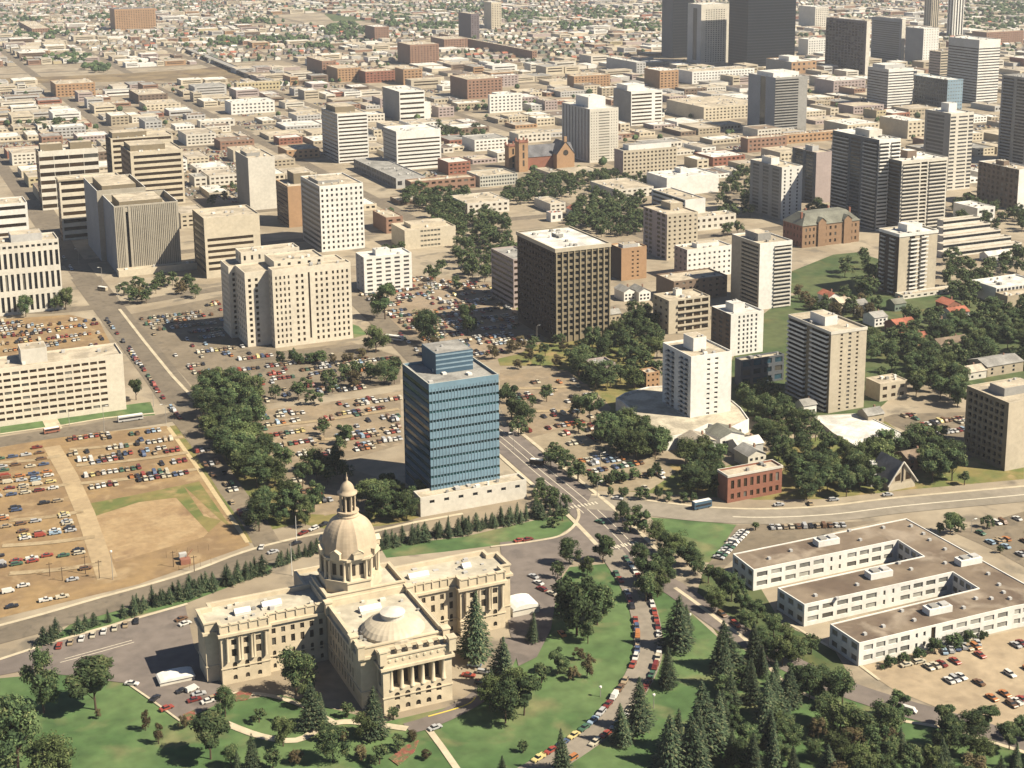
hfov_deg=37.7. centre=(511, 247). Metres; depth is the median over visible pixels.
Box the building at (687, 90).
[675,86,705,94]
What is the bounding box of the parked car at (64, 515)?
[59,513,70,517]
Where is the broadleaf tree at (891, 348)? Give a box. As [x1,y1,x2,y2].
[882,339,899,356]
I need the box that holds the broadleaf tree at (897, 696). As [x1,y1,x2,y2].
[885,688,912,724]
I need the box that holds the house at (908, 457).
[894,446,921,470]
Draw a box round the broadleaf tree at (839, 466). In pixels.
[833,464,849,479]
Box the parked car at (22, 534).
[18,533,30,536]
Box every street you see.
[0,0,1023,265]
[0,408,207,446]
[19,183,123,310]
[33,286,221,312]
[71,276,192,404]
[171,415,278,546]
[250,329,466,360]
[352,295,502,426]
[373,520,416,535]
[499,425,656,573]
[655,577,1023,749]
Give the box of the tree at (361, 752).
[353,744,366,760]
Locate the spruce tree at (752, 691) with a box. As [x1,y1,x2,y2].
[742,659,760,703]
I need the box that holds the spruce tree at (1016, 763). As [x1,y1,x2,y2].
[1006,742,1022,767]
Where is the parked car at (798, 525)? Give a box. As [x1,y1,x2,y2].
[794,523,801,528]
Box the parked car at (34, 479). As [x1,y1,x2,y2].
[30,477,40,480]
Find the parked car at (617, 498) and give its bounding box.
[612,496,622,500]
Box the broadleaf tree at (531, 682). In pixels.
[514,673,541,715]
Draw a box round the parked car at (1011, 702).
[1004,698,1018,707]
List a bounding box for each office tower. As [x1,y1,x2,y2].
[83,174,180,272]
[105,128,172,174]
[120,139,185,203]
[220,243,352,347]
[235,149,276,209]
[300,172,364,251]
[321,102,368,162]
[383,123,440,169]
[402,339,499,490]
[516,226,610,343]
[562,93,617,162]
[661,0,693,57]
[687,2,728,63]
[728,0,795,65]
[747,69,807,131]
[825,17,870,74]
[867,62,913,108]
[870,16,905,60]
[904,26,938,62]
[913,74,962,109]
[923,0,938,27]
[928,50,947,75]
[946,0,963,35]
[947,36,1000,102]
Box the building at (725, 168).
[714,165,741,176]
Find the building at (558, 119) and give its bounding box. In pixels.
[552,115,561,124]
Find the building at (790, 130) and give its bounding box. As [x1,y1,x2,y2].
[782,127,803,133]
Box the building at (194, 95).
[190,91,201,101]
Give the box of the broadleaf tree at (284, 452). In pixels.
[272,442,294,464]
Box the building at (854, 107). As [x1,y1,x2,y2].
[837,101,883,113]
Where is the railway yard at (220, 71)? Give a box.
[0,66,250,83]
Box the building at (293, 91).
[289,87,304,95]
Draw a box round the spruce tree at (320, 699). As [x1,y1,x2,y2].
[316,692,328,725]
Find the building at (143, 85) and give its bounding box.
[138,82,157,88]
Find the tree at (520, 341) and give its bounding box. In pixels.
[515,335,526,348]
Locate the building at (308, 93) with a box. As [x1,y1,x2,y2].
[298,88,318,99]
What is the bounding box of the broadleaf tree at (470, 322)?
[459,304,477,332]
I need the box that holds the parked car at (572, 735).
[567,730,580,739]
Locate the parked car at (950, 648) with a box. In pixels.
[947,645,955,652]
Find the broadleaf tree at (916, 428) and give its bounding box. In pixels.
[904,421,930,449]
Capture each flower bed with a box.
[183,710,194,722]
[233,691,251,701]
[389,740,418,765]
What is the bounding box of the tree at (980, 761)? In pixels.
[961,751,987,767]
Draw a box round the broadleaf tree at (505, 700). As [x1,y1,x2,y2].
[487,676,519,723]
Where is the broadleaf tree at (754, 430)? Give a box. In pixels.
[750,416,772,434]
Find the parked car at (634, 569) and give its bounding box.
[631,567,638,573]
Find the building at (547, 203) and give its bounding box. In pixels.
[534,196,564,211]
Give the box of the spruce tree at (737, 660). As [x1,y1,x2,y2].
[707,620,746,674]
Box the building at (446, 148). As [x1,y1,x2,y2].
[441,144,453,152]
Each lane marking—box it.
[60,642,132,662]
[65,640,131,658]
[499,428,633,544]
[499,435,633,556]
[499,441,639,572]
[733,494,1023,517]
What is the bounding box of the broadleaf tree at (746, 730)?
[734,721,762,744]
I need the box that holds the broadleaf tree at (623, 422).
[616,418,635,432]
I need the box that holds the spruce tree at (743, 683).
[739,659,759,687]
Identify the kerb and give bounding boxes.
[0,532,322,625]
[0,603,187,659]
[129,685,179,720]
[428,697,475,716]
[491,509,579,546]
[591,485,1023,509]
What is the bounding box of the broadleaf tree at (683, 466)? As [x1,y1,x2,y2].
[678,457,698,474]
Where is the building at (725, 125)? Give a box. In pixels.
[705,121,740,130]
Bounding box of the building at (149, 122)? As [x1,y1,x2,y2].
[139,117,161,128]
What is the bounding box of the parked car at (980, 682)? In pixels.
[972,678,985,685]
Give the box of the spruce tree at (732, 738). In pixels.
[721,729,738,765]
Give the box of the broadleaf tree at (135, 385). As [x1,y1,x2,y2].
[128,379,141,399]
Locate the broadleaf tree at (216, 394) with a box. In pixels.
[208,390,218,408]
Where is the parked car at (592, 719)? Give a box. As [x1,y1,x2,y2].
[587,715,598,724]
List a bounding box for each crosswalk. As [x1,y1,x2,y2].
[569,502,597,508]
[613,541,635,548]
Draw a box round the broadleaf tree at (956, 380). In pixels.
[947,372,972,395]
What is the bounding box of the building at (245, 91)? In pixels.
[229,86,258,98]
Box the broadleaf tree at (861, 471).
[850,464,869,489]
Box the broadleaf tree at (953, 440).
[940,438,965,450]
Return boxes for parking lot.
[132,296,399,404]
[356,275,545,361]
[526,421,674,490]
[709,521,877,567]
[860,628,1023,724]
[884,412,971,460]
[954,512,1023,565]
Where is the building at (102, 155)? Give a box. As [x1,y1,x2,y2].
[96,146,106,160]
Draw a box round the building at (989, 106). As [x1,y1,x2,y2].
[971,101,999,111]
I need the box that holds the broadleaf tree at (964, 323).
[957,317,978,336]
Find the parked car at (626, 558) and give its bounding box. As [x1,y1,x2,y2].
[623,555,629,561]
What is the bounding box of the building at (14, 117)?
[8,111,33,123]
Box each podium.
[117,261,196,276]
[354,157,424,188]
[413,473,526,516]
[895,286,959,298]
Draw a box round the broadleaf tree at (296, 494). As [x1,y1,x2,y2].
[280,482,303,514]
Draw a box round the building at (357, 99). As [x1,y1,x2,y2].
[326,96,361,102]
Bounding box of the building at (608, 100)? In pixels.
[605,96,612,105]
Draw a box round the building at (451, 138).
[441,134,461,143]
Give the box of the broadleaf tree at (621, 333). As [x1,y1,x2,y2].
[610,327,631,347]
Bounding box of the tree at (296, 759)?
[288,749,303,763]
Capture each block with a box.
[0,196,28,236]
[0,229,63,315]
[0,341,125,426]
[19,21,49,33]
[35,140,98,209]
[55,172,118,240]
[109,6,155,29]
[192,204,260,278]
[208,127,221,133]
[225,97,274,114]
[227,145,258,161]
[278,144,319,158]
[356,247,411,292]
[365,24,388,40]
[373,208,402,233]
[382,85,424,120]
[391,218,455,249]
[405,174,475,192]
[425,101,430,117]
[431,36,467,47]
[451,192,508,214]
[458,12,478,38]
[467,168,517,186]
[484,1,501,29]
[488,92,521,112]
[491,246,517,307]
[509,129,550,142]
[546,210,561,221]
[567,73,609,86]
[584,357,615,371]
[590,178,653,198]
[597,86,616,95]
[610,241,646,280]
[613,82,661,125]
[614,140,676,173]
[639,367,659,386]
[643,199,697,260]
[644,67,678,88]
[647,166,718,193]
[652,187,704,212]
[653,287,709,333]
[656,268,726,297]
[666,95,747,120]
[674,239,731,274]
[678,66,754,83]
[694,150,744,166]
[698,210,735,230]
[732,518,1023,665]
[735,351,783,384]
[740,134,786,152]
[766,54,816,72]
[782,129,838,143]
[798,5,828,26]
[798,37,825,54]
[814,76,865,92]
[824,118,879,129]
[865,373,906,401]
[879,114,924,138]
[937,215,1021,257]
[953,200,994,220]
[963,377,1023,470]
[972,29,1023,43]
[995,288,1023,307]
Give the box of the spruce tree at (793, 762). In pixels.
[786,745,800,767]
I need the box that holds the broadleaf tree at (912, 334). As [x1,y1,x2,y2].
[901,329,922,347]
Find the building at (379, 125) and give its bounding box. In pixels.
[376,121,402,129]
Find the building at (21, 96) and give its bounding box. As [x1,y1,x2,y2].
[3,93,39,99]
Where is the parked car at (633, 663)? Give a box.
[629,660,636,668]
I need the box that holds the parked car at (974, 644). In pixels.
[969,641,981,649]
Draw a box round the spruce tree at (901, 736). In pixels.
[894,726,906,760]
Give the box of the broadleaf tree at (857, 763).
[854,758,870,767]
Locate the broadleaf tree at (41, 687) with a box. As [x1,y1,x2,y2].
[18,645,61,713]
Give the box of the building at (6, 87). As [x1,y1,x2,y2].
[0,83,16,91]
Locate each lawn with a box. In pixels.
[0,402,154,434]
[0,564,1023,767]
[53,563,274,639]
[91,485,220,531]
[183,481,230,526]
[192,407,323,528]
[298,509,418,528]
[353,324,365,337]
[382,514,574,557]
[498,307,654,415]
[629,421,1023,499]
[651,518,735,561]
[697,573,852,680]
[731,287,1023,416]
[791,252,877,294]
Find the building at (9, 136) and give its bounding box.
[0,132,21,141]
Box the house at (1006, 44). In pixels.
[1002,42,1009,46]
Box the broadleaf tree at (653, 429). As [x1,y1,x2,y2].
[646,425,666,441]
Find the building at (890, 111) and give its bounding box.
[884,108,909,116]
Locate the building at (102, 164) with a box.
[99,160,106,169]
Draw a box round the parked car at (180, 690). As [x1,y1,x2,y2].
[175,687,184,693]
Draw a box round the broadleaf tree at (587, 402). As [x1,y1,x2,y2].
[577,391,605,421]
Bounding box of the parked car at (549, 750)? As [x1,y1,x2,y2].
[544,745,556,754]
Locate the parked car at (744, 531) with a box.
[737,529,749,533]
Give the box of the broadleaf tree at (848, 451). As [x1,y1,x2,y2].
[840,448,858,469]
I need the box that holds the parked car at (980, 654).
[973,650,986,658]
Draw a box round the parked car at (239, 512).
[237,509,242,515]
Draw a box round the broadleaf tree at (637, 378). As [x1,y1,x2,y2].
[622,365,644,388]
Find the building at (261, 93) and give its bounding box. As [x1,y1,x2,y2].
[259,91,278,96]
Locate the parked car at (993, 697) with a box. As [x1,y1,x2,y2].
[985,693,998,701]
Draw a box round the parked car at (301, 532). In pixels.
[298,530,308,534]
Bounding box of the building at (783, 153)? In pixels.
[761,146,791,160]
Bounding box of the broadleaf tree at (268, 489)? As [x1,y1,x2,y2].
[257,484,278,512]
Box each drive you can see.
[0,605,220,716]
[403,638,522,731]
[500,513,613,665]
[518,549,662,767]
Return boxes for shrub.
[276,351,285,362]
[287,348,297,359]
[293,353,304,362]
[304,353,314,361]
[312,352,318,361]
[316,350,329,361]
[603,473,613,484]
[607,486,613,495]
[610,469,618,480]
[615,469,628,481]
[618,487,628,496]
[629,467,640,476]
[633,486,645,498]
[643,488,649,499]
[646,468,654,477]
[652,462,661,473]
[654,485,662,496]
[663,491,672,501]
[679,492,687,501]
[690,492,697,500]
[883,654,896,666]
[896,651,911,661]
[912,646,926,657]
[926,637,945,653]
[945,632,963,647]
[962,629,977,641]
[979,630,988,639]
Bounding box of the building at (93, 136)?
[73,131,107,141]
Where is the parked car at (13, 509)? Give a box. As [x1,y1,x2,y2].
[11,507,21,511]
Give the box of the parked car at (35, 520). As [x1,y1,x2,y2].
[30,518,41,522]
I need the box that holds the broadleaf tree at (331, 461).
[320,448,341,475]
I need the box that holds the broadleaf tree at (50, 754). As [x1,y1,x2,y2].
[21,729,78,767]
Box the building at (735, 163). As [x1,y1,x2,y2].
[728,159,749,171]
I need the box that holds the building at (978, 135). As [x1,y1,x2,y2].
[972,130,983,140]
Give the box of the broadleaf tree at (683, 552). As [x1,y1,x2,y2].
[676,541,699,565]
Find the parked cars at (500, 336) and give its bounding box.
[0,40,995,474]
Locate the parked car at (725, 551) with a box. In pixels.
[718,549,729,553]
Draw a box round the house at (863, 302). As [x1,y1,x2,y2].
[848,297,867,312]
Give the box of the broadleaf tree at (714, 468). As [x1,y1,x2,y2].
[708,465,720,487]
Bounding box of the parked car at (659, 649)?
[656,645,661,653]
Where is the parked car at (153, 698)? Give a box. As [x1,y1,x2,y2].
[149,694,160,702]
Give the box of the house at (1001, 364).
[968,353,1023,376]
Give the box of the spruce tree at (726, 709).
[720,689,735,732]
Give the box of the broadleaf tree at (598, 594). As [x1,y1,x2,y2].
[584,582,616,624]
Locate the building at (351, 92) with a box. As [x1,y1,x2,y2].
[339,89,360,96]
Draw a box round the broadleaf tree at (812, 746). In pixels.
[802,737,822,760]
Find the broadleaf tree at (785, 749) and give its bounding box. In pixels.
[777,737,795,760]
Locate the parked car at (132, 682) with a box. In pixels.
[124,680,139,685]
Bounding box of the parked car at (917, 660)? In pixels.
[912,658,926,663]
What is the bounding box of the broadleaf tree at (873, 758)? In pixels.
[847,751,880,767]
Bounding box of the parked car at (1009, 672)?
[1003,668,1016,677]
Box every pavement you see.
[0,413,154,433]
[43,419,61,428]
[118,309,193,400]
[167,427,248,542]
[500,454,597,544]
[510,426,662,555]
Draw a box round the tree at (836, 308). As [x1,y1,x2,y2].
[828,301,841,315]
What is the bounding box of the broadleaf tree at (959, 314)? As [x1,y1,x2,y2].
[949,309,967,331]
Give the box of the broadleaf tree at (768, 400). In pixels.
[761,396,776,418]
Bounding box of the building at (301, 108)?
[288,106,317,111]
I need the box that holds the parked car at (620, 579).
[616,576,623,582]
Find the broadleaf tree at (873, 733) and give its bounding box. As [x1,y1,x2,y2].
[864,725,889,754]
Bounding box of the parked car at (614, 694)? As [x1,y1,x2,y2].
[609,689,618,700]
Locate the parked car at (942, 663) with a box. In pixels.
[935,659,948,667]
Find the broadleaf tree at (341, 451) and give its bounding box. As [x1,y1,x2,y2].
[329,443,344,459]
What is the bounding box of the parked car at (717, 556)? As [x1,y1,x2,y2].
[712,554,724,559]
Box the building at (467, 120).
[455,118,478,122]
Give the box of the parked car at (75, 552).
[73,550,85,554]
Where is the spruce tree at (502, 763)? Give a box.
[497,755,505,767]
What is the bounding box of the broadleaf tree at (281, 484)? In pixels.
[273,478,295,506]
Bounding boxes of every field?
[266,2,413,11]
[325,6,507,20]
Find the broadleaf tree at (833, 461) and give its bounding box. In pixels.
[826,457,841,473]
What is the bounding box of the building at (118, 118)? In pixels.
[105,111,128,125]
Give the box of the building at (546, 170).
[535,167,563,181]
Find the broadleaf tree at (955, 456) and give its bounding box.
[936,447,968,480]
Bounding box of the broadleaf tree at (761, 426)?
[755,418,772,439]
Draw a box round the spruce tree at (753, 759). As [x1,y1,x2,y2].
[737,732,763,767]
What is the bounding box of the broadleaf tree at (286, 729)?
[270,715,295,746]
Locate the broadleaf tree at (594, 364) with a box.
[584,360,599,374]
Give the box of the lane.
[44,445,117,579]
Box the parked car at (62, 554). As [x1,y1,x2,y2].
[57,552,69,557]
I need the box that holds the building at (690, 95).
[687,94,702,97]
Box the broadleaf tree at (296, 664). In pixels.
[276,645,318,695]
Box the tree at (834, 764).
[825,759,848,767]
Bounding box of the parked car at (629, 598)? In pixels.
[627,594,632,601]
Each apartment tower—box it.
[662,332,731,417]
[711,299,763,355]
[730,228,792,309]
[749,155,802,219]
[785,309,867,412]
[792,144,831,202]
[830,126,900,230]
[877,221,938,294]
[885,148,947,228]
[923,101,973,190]
[976,159,1023,207]
[997,73,1023,164]
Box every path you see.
[229,719,408,742]
[233,692,334,722]
[374,513,462,531]
[425,729,459,767]
[674,587,1023,752]
[787,622,880,679]
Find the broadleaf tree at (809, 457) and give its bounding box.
[804,450,818,462]
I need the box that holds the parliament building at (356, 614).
[194,472,512,715]
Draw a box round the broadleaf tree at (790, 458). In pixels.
[781,452,804,472]
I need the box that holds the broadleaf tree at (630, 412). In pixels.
[620,405,638,417]
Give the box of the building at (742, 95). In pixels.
[721,93,747,99]
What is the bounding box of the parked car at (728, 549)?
[720,546,732,551]
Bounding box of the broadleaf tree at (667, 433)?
[653,428,674,452]
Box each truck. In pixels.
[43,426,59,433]
[97,286,107,290]
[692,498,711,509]
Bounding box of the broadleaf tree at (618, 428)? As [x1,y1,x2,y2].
[605,426,627,447]
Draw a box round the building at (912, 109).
[891,104,936,116]
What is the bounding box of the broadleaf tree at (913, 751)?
[900,742,924,765]
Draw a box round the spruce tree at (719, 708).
[708,690,730,747]
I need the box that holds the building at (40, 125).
[33,120,56,130]
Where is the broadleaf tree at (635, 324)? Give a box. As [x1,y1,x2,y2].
[626,314,644,335]
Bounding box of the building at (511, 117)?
[500,113,528,121]
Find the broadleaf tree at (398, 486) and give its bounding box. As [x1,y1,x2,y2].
[391,480,406,491]
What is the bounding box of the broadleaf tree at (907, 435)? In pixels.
[900,430,919,449]
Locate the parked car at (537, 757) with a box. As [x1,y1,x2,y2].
[531,752,545,762]
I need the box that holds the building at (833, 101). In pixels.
[829,98,859,104]
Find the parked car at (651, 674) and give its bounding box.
[648,670,655,678]
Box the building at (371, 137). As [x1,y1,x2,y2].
[368,133,376,140]
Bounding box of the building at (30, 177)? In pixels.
[23,170,37,186]
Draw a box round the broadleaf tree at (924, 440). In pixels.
[917,436,930,446]
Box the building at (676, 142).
[636,138,681,146]
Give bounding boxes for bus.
[117,413,142,422]
[386,334,403,340]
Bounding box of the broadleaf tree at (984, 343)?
[971,335,998,355]
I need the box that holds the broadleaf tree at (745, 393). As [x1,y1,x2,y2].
[737,387,755,412]
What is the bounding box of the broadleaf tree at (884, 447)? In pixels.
[866,436,900,459]
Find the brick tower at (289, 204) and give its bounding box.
[276,169,309,227]
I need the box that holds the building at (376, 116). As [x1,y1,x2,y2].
[368,111,384,121]
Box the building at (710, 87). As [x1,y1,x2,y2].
[694,84,725,90]
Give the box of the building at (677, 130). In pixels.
[662,126,695,135]
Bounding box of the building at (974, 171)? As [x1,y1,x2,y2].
[970,167,977,176]
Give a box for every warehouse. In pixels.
[50,78,95,96]
[129,88,167,103]
[139,99,180,110]
[197,117,234,127]
[234,80,279,89]
[306,56,335,73]
[326,64,360,81]
[358,68,394,82]
[395,66,421,84]
[397,41,438,63]
[439,33,536,58]
[450,73,501,99]
[491,73,518,86]
[492,91,512,93]
[606,57,645,73]
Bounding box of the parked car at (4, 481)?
[2,478,12,483]
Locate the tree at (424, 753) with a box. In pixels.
[421,748,431,758]
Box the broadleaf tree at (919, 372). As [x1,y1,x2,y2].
[908,369,928,383]
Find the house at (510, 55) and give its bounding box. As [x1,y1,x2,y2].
[508,53,515,57]
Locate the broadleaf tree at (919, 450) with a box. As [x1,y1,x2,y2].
[915,444,934,472]
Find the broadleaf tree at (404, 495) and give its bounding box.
[398,489,419,518]
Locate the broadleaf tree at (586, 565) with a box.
[578,555,594,574]
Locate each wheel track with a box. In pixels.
[0,455,60,463]
[2,535,94,546]
[4,482,69,492]
[9,510,83,521]
[9,562,101,574]
[69,436,182,450]
[76,451,187,465]
[81,468,196,484]
[264,408,399,426]
[281,427,400,444]
[509,384,588,388]
[536,407,601,411]
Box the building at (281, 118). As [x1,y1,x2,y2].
[274,115,291,121]
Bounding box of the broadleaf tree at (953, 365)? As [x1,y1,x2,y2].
[946,362,964,375]
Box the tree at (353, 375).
[344,370,359,384]
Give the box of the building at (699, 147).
[684,142,715,151]
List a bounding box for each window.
[0,205,24,210]
[0,214,25,218]
[0,222,26,227]
[0,276,2,291]
[1,298,4,312]
[3,102,32,104]
[3,254,6,269]
[5,275,8,291]
[7,97,36,99]
[7,297,10,311]
[9,254,12,268]
[11,275,14,290]
[13,297,16,311]
[15,253,18,267]
[17,274,20,289]
[21,253,24,267]
[22,273,25,289]
[26,252,29,266]
[28,273,31,288]
[30,295,33,309]
[32,251,35,266]
[34,272,37,288]
[36,294,39,308]
[38,251,41,265]
[39,156,53,160]
[40,164,53,168]
[40,172,54,176]
[40,272,43,287]
[41,180,55,184]
[41,294,44,308]
[42,188,55,192]
[42,196,56,200]
[43,204,56,208]
[44,250,46,265]
[45,271,48,286]
[47,293,50,307]
[49,250,52,264]
[51,270,54,286]
[54,155,68,159]
[55,163,68,167]
[55,171,69,175]
[55,249,58,263]
[57,270,60,285]
[61,180,83,184]
[61,188,83,192]
[62,195,84,200]
[63,203,84,207]
[63,210,85,215]
[64,218,86,222]
[64,225,86,230]
[65,233,87,237]
[69,154,82,158]
[70,162,83,166]
[70,170,84,174]
[84,153,97,157]
[84,161,98,165]
[85,169,98,173]
[113,136,170,142]
[115,208,119,267]
[117,211,120,262]
[118,207,122,266]
[120,207,124,267]
[122,209,125,261]
[125,212,131,266]
[128,10,154,27]
[131,209,134,263]
[133,210,136,264]
[134,153,180,158]
[134,158,180,164]
[134,164,180,170]
[135,170,181,175]
[135,211,138,265]
[136,206,140,265]
[137,176,181,181]
[138,206,142,265]
[140,205,144,265]
[142,205,146,265]
[144,182,181,186]
[144,205,148,264]
[146,187,182,190]
[146,205,150,264]
[148,205,151,259]
[150,205,153,260]
[152,205,155,262]
[154,206,157,263]
[156,207,159,263]
[158,209,161,263]
[159,204,163,263]
[161,204,165,263]
[163,204,167,262]
[165,203,168,257]
[167,203,170,258]
[169,203,172,260]
[170,193,182,196]
[171,203,174,262]
[173,204,176,261]
[175,206,178,261]
[193,218,203,228]
[194,225,203,235]
[194,232,204,243]
[195,240,204,250]
[195,247,204,257]
[195,253,205,264]
[207,235,252,241]
[208,240,253,247]
[208,246,252,252]
[208,254,235,258]
[209,261,219,264]
[209,267,220,270]
[232,649,236,655]
[244,646,248,653]
[256,643,260,650]
[302,180,362,247]
[308,272,311,337]
[332,563,335,574]
[338,115,366,117]
[338,118,366,121]
[338,122,366,124]
[339,126,366,128]
[339,129,366,132]
[339,133,366,136]
[339,137,366,139]
[339,140,366,143]
[339,144,367,147]
[339,148,367,150]
[339,151,367,154]
[340,155,367,158]
[340,565,342,575]
[352,564,355,575]
[359,563,363,573]
[393,670,396,683]
[398,137,438,140]
[398,140,439,144]
[398,144,439,148]
[398,148,439,152]
[398,152,439,156]
[398,156,439,160]
[398,160,437,163]
[400,92,423,94]
[400,97,423,99]
[400,102,423,104]
[400,106,423,109]
[401,111,423,114]
[401,116,423,119]
[403,371,428,394]
[403,667,407,680]
[404,164,437,167]
[404,381,428,403]
[404,390,428,413]
[404,399,428,422]
[404,407,429,432]
[405,417,429,441]
[405,426,429,450]
[405,434,429,459]
[405,443,429,468]
[406,453,430,478]
[406,461,430,487]
[406,470,417,482]
[414,665,417,678]
[424,663,428,676]
[429,382,497,394]
[430,392,497,403]
[430,401,498,413]
[430,410,498,422]
[430,419,498,431]
[431,428,498,441]
[431,437,498,450]
[431,447,498,459]
[431,456,498,468]
[431,465,498,478]
[432,474,498,487]
[435,660,438,673]
[481,599,485,605]
[492,250,512,262]
[492,255,512,267]
[492,261,512,272]
[493,266,512,278]
[493,272,512,283]
[493,277,512,288]
[493,282,512,294]
[493,287,512,299]
[493,292,512,304]
[519,239,607,334]
[563,104,616,160]
[632,93,651,95]
[632,100,651,102]
[632,104,651,106]
[632,107,651,109]
[632,111,650,113]
[632,118,650,120]
[653,190,683,201]
[693,8,724,60]
[743,361,749,366]
[743,370,749,375]
[747,42,794,45]
[747,45,794,48]
[747,48,794,51]
[747,51,793,53]
[747,54,793,56]
[748,3,795,5]
[748,6,795,8]
[748,9,795,11]
[748,11,795,13]
[748,14,795,16]
[748,17,795,19]
[748,20,794,22]
[748,23,794,25]
[748,26,794,28]
[748,28,794,31]
[748,31,794,33]
[748,34,794,36]
[748,37,794,39]
[748,40,794,42]
[749,0,795,2]
[753,368,760,373]
[754,359,760,364]
[757,571,766,576]
[757,580,766,585]
[759,76,765,124]
[764,358,771,363]
[764,366,770,371]
[771,568,780,573]
[771,577,780,582]
[774,117,796,119]
[774,119,796,122]
[774,122,796,124]
[774,373,781,378]
[775,84,797,86]
[775,87,797,89]
[775,90,797,91]
[775,92,797,94]
[775,95,797,97]
[775,98,797,100]
[775,100,797,102]
[775,103,797,105]
[775,106,797,108]
[775,109,797,111]
[775,111,797,113]
[775,114,796,116]
[775,356,781,361]
[775,365,781,370]
[776,79,798,80]
[776,81,798,83]
[785,565,795,570]
[785,574,794,579]
[788,368,804,376]
[788,372,804,380]
[788,376,804,384]
[788,381,804,389]
[788,385,804,393]
[788,390,803,398]
[789,336,805,344]
[789,341,805,349]
[789,346,805,353]
[789,350,805,358]
[789,355,805,362]
[789,359,805,367]
[789,363,804,371]
[790,319,806,326]
[790,323,806,331]
[790,328,806,335]
[790,332,805,340]
[799,571,808,576]
[800,562,809,567]
[807,615,817,620]
[808,605,817,611]
[810,387,826,395]
[810,392,825,399]
[811,360,827,367]
[811,365,827,372]
[811,369,826,377]
[811,374,826,381]
[811,378,826,386]
[811,383,826,390]
[812,333,828,340]
[812,337,828,345]
[812,342,827,349]
[812,347,827,354]
[812,351,827,358]
[812,356,827,363]
[813,328,828,335]
[813,568,822,573]
[814,559,822,564]
[822,611,832,617]
[823,602,832,607]
[837,599,846,604]
[837,608,846,614]
[842,21,863,73]
[847,552,855,557]
[847,561,855,566]
[851,605,860,610]
[852,596,861,601]
[859,558,867,563]
[860,549,867,554]
[862,140,877,214]
[863,654,871,659]
[864,644,872,649]
[866,592,875,598]
[866,602,875,607]
[872,39,898,42]
[872,41,898,44]
[872,43,898,46]
[872,45,898,49]
[872,47,898,51]
[872,49,898,53]
[872,51,898,55]
[872,54,897,57]
[872,56,897,59]
[872,547,880,551]
[872,556,879,560]
[873,20,899,23]
[873,22,899,25]
[873,24,899,27]
[873,26,899,29]
[873,28,899,31]
[873,31,899,34]
[873,33,898,36]
[873,35,898,38]
[873,37,898,40]
[876,641,884,646]
[876,651,883,656]
[884,544,892,549]
[884,553,891,558]
[888,648,896,653]
[889,638,896,643]
[895,472,900,480]
[900,594,908,599]
[900,645,908,650]
[901,585,909,590]
[901,635,908,640]
[906,471,910,478]
[913,591,921,596]
[914,582,921,587]
[923,77,947,106]
[926,135,942,139]
[926,138,942,143]
[926,142,942,146]
[926,145,942,150]
[926,149,942,153]
[926,579,934,584]
[926,589,933,593]
[927,116,943,120]
[927,120,943,124]
[927,124,943,128]
[927,127,943,132]
[927,131,943,135]
[928,113,944,117]
[931,627,934,637]
[938,586,946,591]
[939,577,946,581]
[942,625,951,630]
[943,218,979,223]
[943,224,989,231]
[943,231,999,239]
[943,237,1010,247]
[947,0,949,34]
[947,70,976,74]
[947,72,976,77]
[947,75,976,79]
[948,51,978,54]
[948,53,977,57]
[948,56,977,60]
[948,59,977,63]
[948,62,977,66]
[948,64,977,68]
[948,67,977,71]
[949,45,978,49]
[949,48,978,52]
[950,0,952,34]
[950,244,1020,254]
[952,0,955,35]
[955,0,957,34]
[956,621,965,627]
[958,0,960,34]
[961,0,963,34]
[970,618,979,624]
[984,615,993,620]
[984,624,992,630]
[997,621,1006,627]
[998,612,1006,617]
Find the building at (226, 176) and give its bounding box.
[201,168,236,184]
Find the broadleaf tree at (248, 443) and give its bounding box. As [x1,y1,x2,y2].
[244,438,269,458]
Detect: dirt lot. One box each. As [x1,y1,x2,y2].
[0,315,109,356]
[0,426,248,617]
[252,391,401,465]
[282,467,413,514]
[500,368,610,438]
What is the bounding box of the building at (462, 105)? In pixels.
[451,100,483,110]
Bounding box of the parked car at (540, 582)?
[532,580,543,585]
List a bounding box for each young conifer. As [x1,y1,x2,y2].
[33,626,53,645]
[47,617,64,639]
[47,625,55,641]
[68,615,86,634]
[81,614,90,630]
[87,612,101,627]
[104,609,112,622]
[117,604,128,618]
[127,595,140,617]
[136,598,143,613]
[140,595,150,610]
[146,586,154,604]
[150,593,159,607]
[155,589,166,605]
[164,587,175,603]
[170,582,175,596]
[173,581,185,601]
[180,580,196,599]
[182,574,192,590]
[191,579,202,596]
[196,576,206,595]
[201,572,213,591]
[208,574,218,592]
[220,564,236,585]
[221,573,232,585]
[232,559,242,577]
[233,567,244,582]
[242,561,249,574]
[244,567,252,579]
[248,562,257,579]
[251,563,263,576]
[253,554,271,575]
[274,552,284,566]
[277,550,286,565]
[284,548,290,563]
[289,548,297,560]
[295,543,302,558]
[302,544,307,556]
[307,542,316,556]
[313,537,318,553]
[379,539,386,550]
[381,530,390,545]
[385,533,392,548]
[389,529,393,542]
[391,532,402,547]
[398,526,407,541]
[406,527,420,543]
[406,531,419,544]
[415,523,421,536]
[416,524,432,542]
[430,522,441,535]
[434,523,443,538]
[443,520,453,538]
[453,518,462,529]
[453,522,463,535]
[461,517,474,532]
[461,519,472,534]
[470,513,479,528]
[475,519,482,531]
[480,518,486,529]
[484,512,488,525]
[487,514,494,527]
[489,515,498,528]
[496,506,503,520]
[497,510,504,525]
[501,508,516,525]
[514,506,519,522]
[517,510,524,523]
[522,503,529,517]
[523,508,530,520]
[529,499,537,516]
[533,503,544,519]
[535,505,548,519]
[546,504,553,515]
[553,502,560,515]
[564,499,569,513]
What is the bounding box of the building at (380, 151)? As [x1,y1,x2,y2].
[377,148,383,156]

